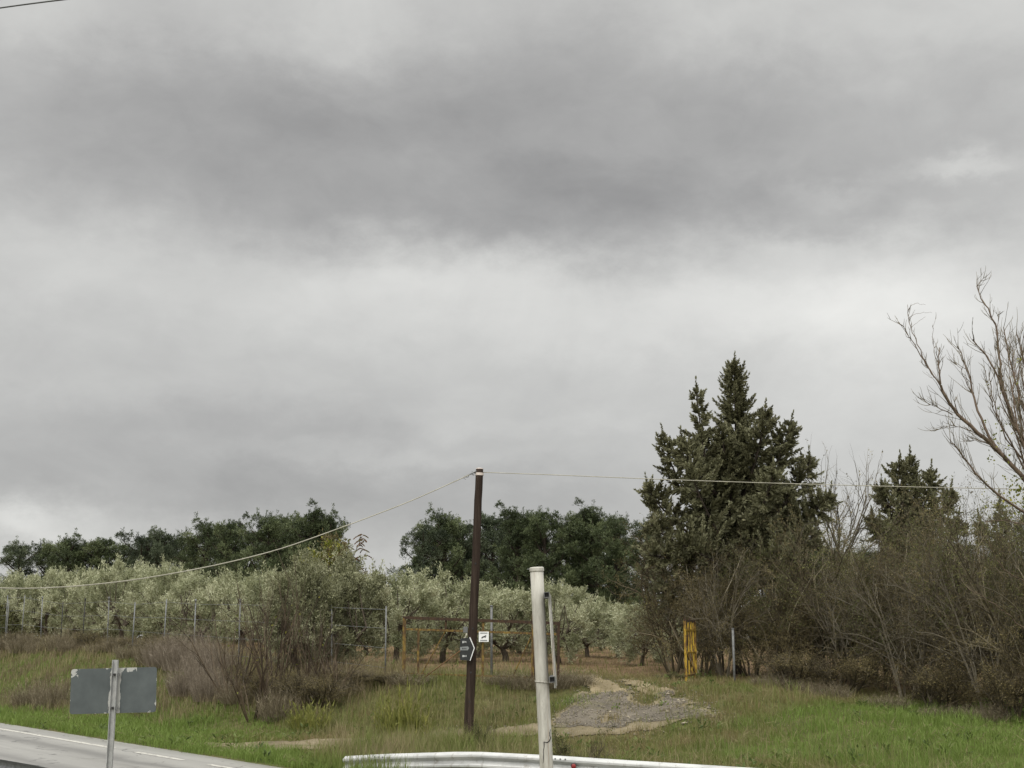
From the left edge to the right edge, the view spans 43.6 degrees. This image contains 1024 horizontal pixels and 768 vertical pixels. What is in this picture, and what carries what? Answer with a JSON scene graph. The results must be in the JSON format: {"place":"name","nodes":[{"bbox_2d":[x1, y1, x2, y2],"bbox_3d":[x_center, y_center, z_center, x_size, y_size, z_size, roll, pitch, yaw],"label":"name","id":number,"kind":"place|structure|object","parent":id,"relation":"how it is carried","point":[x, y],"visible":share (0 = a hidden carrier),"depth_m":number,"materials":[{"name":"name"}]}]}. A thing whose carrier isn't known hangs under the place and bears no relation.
{"place":"outdoors","nodes":[
{"label":"outdoors","id":0,"kind":"place"},
{"bbox_2d":[0,723,279,767],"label":"road","id":1,"kind":"structure","parent":0,"point":[46,752],"depth_m":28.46,"materials":[{"name":"asphalt"}]},
{"bbox_2d":[201,690,715,749],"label":"dirt track","id":2,"kind":"structure","parent":0,"point":[584,730],"depth_m":31.78,"materials":[{"name":"soil"}]},
{"bbox_2d":[553,690,711,727],"bbox_3d":[3.020,8.509,33.634,3.920,0.842,4.060,0,-11,0],"label":"gravel patch","id":3,"kind":"object","parent":2,"relation":"on","point":[603,701],"visible":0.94,"depth_m":33.15,"materials":[{"name":"gravel"}]},
{"bbox_2d":[313,715,631,759],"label":"dry grass","id":4,"kind":"structure","parent":0,"point":[393,742],"depth_m":28.29,"materials":[{"name":"plant"}]},
{"bbox_2d":[0,641,1023,767],"bbox_3d":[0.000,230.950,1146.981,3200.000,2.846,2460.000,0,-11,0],"label":"ground","id":5,"kind":"structure","parent":0,"point":[587,661],"depth_m":36.01,"materials":[{"name":"plant"}]},
{"bbox_2d":[0,535,45,600],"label":"pine tree","id":6,"kind":"object","parent":5,"relation":"on","point":[21,552],"visible":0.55,"depth_m":126.43,"materials":[{"name":"green plant"}]},
{"bbox_2d":[0,568,49,637],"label":"olive tree","id":7,"kind":"object","parent":5,"relation":"on","point":[17,580],"visible":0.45,"depth_m":85.22,"materials":[{"name":"green plant"}]},
{"bbox_2d":[4,677,63,708],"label":"dry shrub","id":8,"kind":"object","parent":5,"relation":"on","point":[24,700],"visible":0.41,"depth_m":47.76,"materials":[{"name":"plant"}]},
{"bbox_2d":[13,566,79,637],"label":"olive tree","id":9,"kind":"object","parent":5,"relation":"on","point":[35,581],"visible":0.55,"depth_m":81.64,"materials":[{"name":"green plant"}]},
{"bbox_2d":[23,669,71,710],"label":"dry shrub","id":10,"kind":"object","parent":5,"relation":"on","point":[54,698],"visible":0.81,"depth_m":45.94,"materials":[{"name":"plant"}]},
{"bbox_2d":[40,527,96,604],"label":"pine tree","id":11,"kind":"object","parent":5,"relation":"on","point":[66,547],"visible":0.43,"depth_m":123.53,"materials":[{"name":"green plant"}]},
{"bbox_2d":[36,564,108,637],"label":"olive tree","id":12,"kind":"object","parent":5,"relation":"on","point":[63,579],"visible":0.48,"depth_m":78.82,"materials":[{"name":"green plant"}]},
{"bbox_2d":[69,531,127,636],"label":"pine tree","id":13,"kind":"object","parent":5,"relation":"on","point":[100,551],"visible":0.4,"depth_m":123.86,"materials":[{"name":"green plant"}]},
{"bbox_2d":[62,557,143,639],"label":"olive tree","id":14,"kind":"object","parent":5,"relation":"on","point":[80,611],"visible":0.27,"depth_m":74.68,"materials":[{"name":"green plant"}]},
{"bbox_2d":[70,660,156,767],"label":"road sign","id":15,"kind":"object","parent":5,"relation":"on","point":[113,690],"visible":1,"depth_m":13.65,"materials":[{"name":"metal"}]},
{"bbox_2d":[71,553,161,639],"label":"olive tree","id":16,"kind":"object","parent":5,"relation":"on","point":[101,592],"visible":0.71,"depth_m":70.99,"materials":[{"name":"green plant"}]},
{"bbox_2d":[114,527,158,573],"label":"pine tree","id":17,"kind":"object","parent":5,"relation":"on","point":[142,544],"visible":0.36,"depth_m":121.83,"materials":[{"name":"green plant"}]},
{"bbox_2d":[119,559,207,640],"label":"olive tree","id":18,"kind":"object","parent":5,"relation":"on","point":[151,593],"visible":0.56,"depth_m":67.37,"materials":[{"name":"green plant"}]},
{"bbox_2d":[146,525,183,599],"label":"pine tree","id":19,"kind":"object","parent":5,"relation":"on","point":[160,546],"visible":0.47,"depth_m":117.19,"materials":[{"name":"green plant"}]},
{"bbox_2d":[150,621,222,670],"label":"dry shrub","id":20,"kind":"object","parent":5,"relation":"on","point":[170,655],"visible":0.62,"depth_m":46.60,"materials":[{"name":"plant"}]},
{"bbox_2d":[158,655,220,696],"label":"dry shrub","id":21,"kind":"object","parent":5,"relation":"on","point":[179,683],"visible":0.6,"depth_m":41.98,"materials":[{"name":"plant"}]},
{"bbox_2d":[2,595,386,671],"bbox_3d":[-17.054,10.633,55.599,0.135,3.718,42.572,9,-14,-37],"label":"wire fence","id":22,"kind":"object","parent":5,"relation":"on","point":[134,617],"visible":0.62,"depth_m":52.18,"materials":[{"name":"metal"}]},
{"bbox_2d":[150,569,244,646],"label":"olive tree","id":23,"kind":"object","parent":5,"relation":"on","point":[186,585],"visible":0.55,"depth_m":63.57,"materials":[{"name":"green plant"}]},
{"bbox_2d":[174,511,235,639],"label":"pine tree","id":24,"kind":"object","parent":5,"relation":"on","point":[193,554],"visible":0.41,"depth_m":111.16,"materials":[{"name":"green plant"}]},
{"bbox_2d":[177,632,243,678],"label":"dry shrub","id":25,"kind":"object","parent":5,"relation":"on","point":[206,655],"visible":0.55,"depth_m":44.34,"materials":[{"name":"plant"}]},
{"bbox_2d":[187,661,239,701],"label":"dry shrub","id":26,"kind":"object","parent":5,"relation":"on","point":[204,688],"visible":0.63,"depth_m":40.30,"materials":[{"name":"plant"}]},
{"bbox_2d":[199,511,250,642],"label":"pine tree","id":27,"kind":"object","parent":5,"relation":"on","point":[227,544],"visible":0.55,"depth_m":105.27,"materials":[{"name":"green plant"}]},
{"bbox_2d":[161,580,294,705],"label":"leafless shrub","id":28,"kind":"object","parent":5,"relation":"on","point":[223,676],"visible":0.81,"depth_m":39.23,"materials":[{"name":"brown plant"}]},
{"bbox_2d":[197,560,282,647],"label":"olive tree","id":29,"kind":"object","parent":5,"relation":"on","point":[218,593],"visible":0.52,"depth_m":60.79,"materials":[{"name":"green plant"}]},
{"bbox_2d":[211,679,275,704],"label":"dry shrub","id":30,"kind":"object","parent":5,"relation":"on","point":[234,700],"visible":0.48,"depth_m":38.32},
{"bbox_2d":[214,630,292,721],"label":"leafless shrub","id":31,"kind":"object","parent":5,"relation":"on","point":[261,685],"visible":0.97,"depth_m":36.38,"materials":[{"name":"brown plant"}]},
{"bbox_2d":[218,507,295,579],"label":"pine tree","id":32,"kind":"object","parent":5,"relation":"on","point":[268,529],"visible":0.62,"depth_m":101.99,"materials":[{"name":"green plant"}]},
{"bbox_2d":[222,543,323,706],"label":"leafless shrub","id":33,"kind":"object","parent":5,"relation":"on","point":[264,651],"visible":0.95,"depth_m":37.67,"materials":[{"name":"brown plant"}]},
{"bbox_2d":[231,569,319,651],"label":"olive tree","id":34,"kind":"object","parent":5,"relation":"on","point":[253,589],"visible":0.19,"depth_m":56.19,"materials":[{"name":"green plant"}]},
{"bbox_2d":[248,679,309,722],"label":"dry shrub","id":35,"kind":"object","parent":5,"relation":"on","point":[281,715],"visible":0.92,"depth_m":35.76,"materials":[{"name":"plant"}]},
{"bbox_2d":[265,667,334,703],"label":"bramble bush","id":36,"kind":"object","parent":5,"relation":"on","point":[288,685],"visible":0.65,"depth_m":36.55,"materials":[{"name":"brown plant"}]},
{"bbox_2d":[268,498,332,571],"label":"pine tree","id":37,"kind":"object","parent":5,"relation":"on","point":[312,518],"visible":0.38,"depth_m":101.99,"materials":[{"name":"green plant"}]},
{"bbox_2d":[258,540,354,669],"bbox_3d":[-6.883,7.425,42.376,3.250,4.550,3.395,-11,-15,43],"label":"olive tree","id":38,"kind":"object","parent":5,"relation":"on","point":[301,572],"visible":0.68,"depth_m":41.84,"materials":[{"name":"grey plant"}]},
{"bbox_2d":[273,587,345,682],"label":"leafless shrub","id":39,"kind":"object","parent":5,"relation":"on","point":[308,669],"visible":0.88,"depth_m":37.83,"materials":[{"name":"brown plant"}]},
{"bbox_2d":[299,698,334,733],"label":"leafy weed","id":40,"kind":"object","parent":5,"relation":"on","point":[311,720],"visible":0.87,"depth_m":34.41,"materials":[{"name":"green plant"}]},
{"bbox_2d":[290,669,364,707],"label":"bramble bush","id":41,"kind":"object","parent":5,"relation":"on","point":[328,687],"visible":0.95,"depth_m":36.11,"materials":[{"name":"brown plant"}]},
{"bbox_2d":[304,503,361,569],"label":"pine tree","id":42,"kind":"object","parent":5,"relation":"on","point":[328,519],"visible":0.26,"depth_m":103.25,"materials":[{"name":"green plant"}]},
{"bbox_2d":[291,628,381,685],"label":"leafless shrub","id":43,"kind":"object","parent":5,"relation":"on","point":[328,662],"visible":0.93,"depth_m":37.22,"materials":[{"name":"brown plant"}]},
{"bbox_2d":[316,528,372,661],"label":"sapling","id":44,"kind":"object","parent":5,"relation":"on","point":[343,543],"visible":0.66,"depth_m":46.74,"materials":[{"name":"green plant"}]},
{"bbox_2d":[294,539,395,664],"bbox_3d":[-5.700,7.473,43.192,3.616,4.503,3.462,0,-11,0],"label":"olive tree","id":45,"kind":"object","parent":5,"relation":"on","point":[357,580],"visible":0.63,"depth_m":42.79,"materials":[{"name":"green plant"}]},
{"bbox_2d":[345,559,448,663],"bbox_3d":[-4.383,8.418,47.226,3.886,4.021,3.978,-8,-14,34],"label":"olive tree","id":46,"kind":"object","parent":5,"relation":"on","point":[421,600],"visible":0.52,"depth_m":46.80,"materials":[{"name":"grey plant"}]},
{"bbox_2d":[379,677,416,737],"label":"leafy weed","id":47,"kind":"object","parent":5,"relation":"on","point":[390,722],"visible":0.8,"depth_m":33.31,"materials":[{"name":"green plant"}]},
{"bbox_2d":[398,684,437,738],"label":"leafy weed","id":48,"kind":"object","parent":5,"relation":"on","point":[417,720],"visible":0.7,"depth_m":33.15,"materials":[{"name":"green plant"}]},
{"bbox_2d":[387,519,451,587],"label":"pine tree","id":49,"kind":"object","parent":5,"relation":"on","point":[425,549],"visible":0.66,"depth_m":95.34,"materials":[{"name":"green plant"}]},
{"bbox_2d":[379,561,500,662],"bbox_3d":[-2.696,8.738,48.903,4.686,3.979,4.631,2,-11,-10],"label":"olive tree","id":50,"kind":"object","parent":5,"relation":"on","point":[452,591],"visible":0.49,"depth_m":48.63,"materials":[{"name":"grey plant"}]},
{"bbox_2d":[409,502,483,600],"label":"pine tree","id":51,"kind":"object","parent":5,"relation":"on","point":[449,524],"visible":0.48,"depth_m":97.25,"materials":[{"name":"green plant"}]},
{"bbox_2d":[446,513,489,603],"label":"pine tree","id":52,"kind":"object","parent":5,"relation":"on","point":[469,527],"visible":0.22,"depth_m":99.79,"materials":[{"name":"green plant"}]},
{"bbox_2d":[463,468,483,734],"bbox_3d":[-1.028,5.810,33.102,0.552,7.328,0.311,3,-12,-15],"label":"wooden pole","id":53,"kind":"object","parent":5,"relation":"on","point":[471,630],"visible":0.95,"depth_m":33.05,"materials":[{"name":"brown wood"}]},
{"bbox_2d":[0,475,468,588],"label":"overhead cable","id":54,"kind":"object","parent":53,"relation":"attached to","point":[229,561],"visible":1,"depth_m":28.19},
{"bbox_2d":[483,472,1008,488],"bbox_3d":[10.520,2.437,32.541,22.692,0.718,0.196,-1,-11,6],"label":"overhead cable","id":55,"kind":"object","parent":53,"relation":"attached to","point":[746,482],"visible":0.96,"depth_m":33.07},
{"bbox_2d":[402,616,559,684],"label":"field gate","id":56,"kind":"structure","parent":5,"relation":"on","point":[482,621],"depth_m":37.31,"materials":[{"name":"brown metal"}]},
{"bbox_2d":[440,580,522,657],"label":"olive tree","id":57,"kind":"object","parent":5,"relation":"on","point":[482,588],"visible":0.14,"depth_m":54.86,"materials":[{"name":"green plant"}]},
{"bbox_2d":[464,512,512,590],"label":"pine tree","id":58,"kind":"object","parent":5,"relation":"on","point":[491,532],"visible":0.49,"depth_m":98.50,"materials":[{"name":"green plant"}]},
{"bbox_2d":[0,597,1009,646],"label":"undergrowth","id":59,"kind":"object","parent":5,"relation":"on","point":[10,615],"visible":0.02,"depth_m":83.79,"materials":[{"name":"green plant"}]},
{"bbox_2d":[460,584,559,661],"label":"olive tree","id":60,"kind":"object","parent":5,"relation":"on","point":[498,599],"visible":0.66,"depth_m":49.18,"materials":[{"name":"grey plant"}]},
{"bbox_2d":[481,500,541,590],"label":"pine tree","id":61,"kind":"object","parent":5,"relation":"on","point":[514,528],"visible":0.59,"depth_m":93.79,"materials":[{"name":"green plant"}]},
{"bbox_2d":[0,642,1023,767],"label":"grass","id":62,"kind":"structure","parent":5,"relation":"on","point":[246,755],"depth_m":31.41,"materials":[{"name":"plant"}]},
{"bbox_2d":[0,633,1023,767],"bbox_3d":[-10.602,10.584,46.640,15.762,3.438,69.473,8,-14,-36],"label":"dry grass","id":63,"kind":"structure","parent":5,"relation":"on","point":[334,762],"depth_m":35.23,"materials":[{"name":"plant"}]},
{"bbox_2d":[0,644,1023,767],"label":"weeds","id":64,"kind":"object","parent":5,"relation":"on","point":[652,749],"visible":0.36,"depth_m":30.66,"materials":[{"name":"green plant"}]},
{"bbox_2d":[527,567,552,767],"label":"sign post","id":65,"kind":"object","parent":5,"relation":"on","point":[541,673],"visible":1,"depth_m":8.17,"materials":[{"name":"metal"}]},
{"bbox_2d":[343,752,746,767],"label":"guardrail","id":66,"kind":"object","parent":5,"relation":"on","point":[467,760],"visible":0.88,"depth_m":22.85,"materials":[{"name":"metal"}]},
{"bbox_2d":[507,506,582,594],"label":"pine tree","id":67,"kind":"object","parent":5,"relation":"on","point":[538,530],"visible":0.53,"depth_m":91.82,"materials":[{"name":"green plant"}]},
{"bbox_2d":[502,574,610,663],"bbox_3d":[1.757,9.292,50.150,3.861,3.457,4.392,5,-12,-24],"label":"olive tree","id":68,"kind":"object","parent":5,"relation":"on","point":[565,592],"visible":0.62,"depth_m":49.73,"materials":[{"name":"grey plant"}]},
{"bbox_2d":[544,497,608,642],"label":"pine tree","id":69,"kind":"object","parent":5,"relation":"on","point":[584,512],"visible":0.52,"depth_m":91.59,"materials":[{"name":"green plant"}]},
{"bbox_2d":[548,593,621,656],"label":"olive tree","id":70,"kind":"object","parent":5,"relation":"on","point":[602,645],"visible":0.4,"depth_m":54.62,"materials":[{"name":"green plant"}]},
{"bbox_2d":[551,719,619,758],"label":"grass","id":71,"kind":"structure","parent":5,"relation":"on","point":[561,751],"depth_m":23.77,"materials":[{"name":"green plant"}]},
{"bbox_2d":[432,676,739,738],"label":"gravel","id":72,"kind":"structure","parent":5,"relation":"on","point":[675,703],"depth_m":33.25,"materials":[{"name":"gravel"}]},
{"bbox_2d":[559,499,630,606],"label":"pine tree","id":73,"kind":"object","parent":5,"relation":"on","point":[597,546],"visible":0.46,"depth_m":90.96,"materials":[{"name":"green plant"}]},
{"bbox_2d":[584,511,643,607],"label":"pine tree","id":74,"kind":"object","parent":5,"relation":"on","point":[611,525],"visible":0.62,"depth_m":86.96,"materials":[{"name":"green plant"}]},
{"bbox_2d":[578,675,673,695],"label":"wheel ruts path","id":75,"kind":"structure","parent":5,"relation":"on","point":[607,684],"depth_m":36.07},
{"bbox_2d":[601,600,679,665],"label":"olive tree","id":76,"kind":"object","parent":5,"relation":"on","point":[618,624],"visible":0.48,"depth_m":48.35,"materials":[{"name":"green plant"}]},
{"bbox_2d":[617,514,672,627],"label":"pine tree","id":77,"kind":"object","parent":5,"relation":"on","point":[629,558],"visible":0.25,"depth_m":85.52,"materials":[{"name":"green plant"}]},
{"bbox_2d":[595,509,738,673],"bbox_3d":[5.538,6.983,42.745,5.250,5.552,4.342,2,-11,-9],"label":"thicket shrub","id":78,"kind":"object","parent":5,"relation":"on","point":[681,656],"visible":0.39,"depth_m":42.64,"materials":[{"name":"brown plant"}]},
{"bbox_2d":[612,508,752,668],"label":"thicket shrub","id":79,"kind":"object","parent":5,"relation":"on","point":[672,635],"visible":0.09,"depth_m":45.56,"materials":[{"name":"brown plant"}]},
{"bbox_2d":[683,617,696,681],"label":"field gate","id":80,"kind":"structure","parent":5,"relation":"on","point":[693,663],"depth_m":37.80,"materials":[{"name":"metal"}]},
{"bbox_2d":[627,522,775,676],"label":"thicket shrub","id":81,"kind":"object","parent":5,"relation":"on","point":[700,649],"visible":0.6,"depth_m":40.11,"materials":[{"name":"brown plant"}]},
{"bbox_2d":[662,530,783,678],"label":"thicket shrub","id":82,"kind":"object","parent":5,"relation":"on","point":[729,635],"visible":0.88,"depth_m":39.32,"materials":[{"name":"brown plant"}]},
{"bbox_2d":[631,351,843,673],"bbox_3d":[7.539,4.233,43.533,7.236,11.244,6.084,0,-11,0],"label":"cypress tree","id":83,"kind":"object","parent":5,"relation":"on","point":[738,456],"visible":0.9,"depth_m":43.04,"materials":[{"name":"green plant"}]},
{"bbox_2d":[669,518,834,676],"bbox_3d":[8.347,6.965,41.598,5.063,5.208,6.101,-11,-16,43],"label":"thicket shrub","id":84,"kind":"object","parent":5,"relation":"on","point":[740,666],"visible":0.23,"depth_m":40.90,"materials":[{"name":"brown plant"}]},
{"bbox_2d":[719,544,847,679],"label":"thicket shrub","id":85,"kind":"object","parent":5,"relation":"on","point":[777,643],"visible":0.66,"depth_m":38.88,"materials":[{"name":"brown plant"}]},
{"bbox_2d":[748,643,853,685],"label":"bramble bush","id":86,"kind":"object","parent":5,"relation":"on","point":[784,669],"visible":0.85,"depth_m":36.70,"materials":[{"name":"brown plant"}]},
{"bbox_2d":[736,498,895,682],"bbox_3d":[9.415,6.375,40.078,5.210,6.007,6.300,-4,-12,19],"label":"thicket shrub","id":87,"kind":"object","parent":5,"relation":"on","point":[803,635],"visible":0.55,"depth_m":39.28,"materials":[{"name":"brown plant"}]},
{"bbox_2d":[738,528,919,684],"bbox_3d":[9.559,6.682,38.548,5.605,5.052,5.661,5,-12,-22],"label":"thicket shrub","id":88,"kind":"object","parent":5,"relation":"on","point":[819,612],"visible":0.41,"depth_m":38.13,"materials":[{"name":"brown plant"}]},
{"bbox_2d":[789,646,905,695],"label":"bramble bush","id":89,"kind":"object","parent":5,"relation":"on","point":[830,674],"visible":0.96,"depth_m":35.55,"materials":[{"name":"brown plant"}]},
{"bbox_2d":[785,434,918,655],"bbox_3d":[11.902,5.920,44.549,4.911,8.445,4.563,0,-11,0],"label":"bare tree","id":90,"kind":"object","parent":5,"relation":"on","point":[836,525],"visible":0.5,"depth_m":45.00,"materials":[{"name":"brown plant"}]},
{"bbox_2d":[783,535,944,689],"bbox_3d":[10.455,6.641,37.433,4.548,4.796,5.064,8,-14,-35],"label":"thicket shrub","id":91,"kind":"object","parent":5,"relation":"on","point":[828,612],"visible":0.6,"depth_m":37.18,"materials":[{"name":"brown plant"}]},
{"bbox_2d":[798,495,934,691],"bbox_3d":[11.189,6.266,38.406,3.635,6.139,5.125,-9,-14,37],"label":"thicket shrub","id":92,"kind":"object","parent":5,"relation":"on","point":[879,597],"visible":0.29,"depth_m":37.70,"materials":[{"name":"brown plant"}]},
{"bbox_2d":[802,540,976,700],"bbox_3d":[10.578,6.464,35.748,4.548,4.893,5.064,2,-11,-10],"label":"thicket shrub","id":93,"kind":"object","parent":5,"relation":"on","point":[894,672],"visible":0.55,"depth_m":35.65,"materials":[{"name":"brown plant"}]},
{"bbox_2d":[858,444,971,671],"bbox_3d":[14.104,6.190,45.415,3.946,8.284,3.264,0,-11,0],"label":"cypress tree","id":94,"kind":"object","parent":5,"relation":"on","point":[911,478],"visible":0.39,"depth_m":45.45,"materials":[{"name":"green plant"}]},
{"bbox_2d":[842,508,1010,694],"bbox_3d":[11.630,6.212,36.366,5.330,5.512,6.422,4,-12,-19],"label":"thicket shrub","id":95,"kind":"object","parent":5,"relation":"on","point":[886,617],"visible":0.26,"depth_m":36.43,"materials":[{"name":"brown plant"}]},
{"bbox_2d":[857,496,1023,712],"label":"thicket shrub","id":96,"kind":"object","parent":5,"relation":"on","point":[972,673],"visible":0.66,"depth_m":32.84,"materials":[{"name":"brown plant"}]},
{"bbox_2d":[868,483,1023,708],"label":"thicket shrub","id":97,"kind":"object","parent":5,"relation":"on","point":[919,612],"visible":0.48,"depth_m":34.16,"materials":[{"name":"brown plant"}]},
{"bbox_2d":[871,470,1023,696],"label":"thicket shrub","id":98,"kind":"object","parent":5,"relation":"on","point":[966,535],"visible":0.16,"depth_m":37.27,"materials":[{"name":"brown plant"}]},
{"bbox_2d":[872,475,1023,690],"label":"thicket shrub","id":99,"kind":"object","parent":5,"relation":"on","point":[892,539],"visible":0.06,"depth_m":38.01,"materials":[{"name":"brown plant"}]},
{"bbox_2d":[893,654,1009,709],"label":"bramble bush","id":100,"kind":"object","parent":5,"relation":"on","point":[942,693],"visible":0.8,"depth_m":32.93,"materials":[{"name":"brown plant"}]},
{"bbox_2d":[888,268,1023,642],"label":"bare tree","id":101,"kind":"object","parent":5,"relation":"on","point":[1013,420],"visible":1,"depth_m":30.89,"materials":[{"name":"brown plant"}]},
{"bbox_2d":[899,469,1023,705],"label":"thicket shrub","id":102,"kind":"object","parent":5,"relation":"on","point":[990,615],"visible":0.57,"depth_m":32.36,"materials":[{"name":"brown plant"}]},
{"bbox_2d":[923,514,1023,710],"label":"thicket shrub","id":103,"kind":"object","parent":5,"relation":"on","point":[1008,632],"visible":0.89,"depth_m":30.89,"materials":[{"name":"brown plant"}]},
{"bbox_2d":[938,645,1023,720],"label":"bramble bush","id":104,"kind":"object","parent":5,"relation":"on","point":[984,691],"visible":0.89,"depth_m":30.64,"materials":[{"name":"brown plant"}]},
{"bbox_2d":[0,0,1023,640],"label":"sky","id":105,"kind":"structure","parent":0,"point":[364,258],"materials":[{"name":"grey"}]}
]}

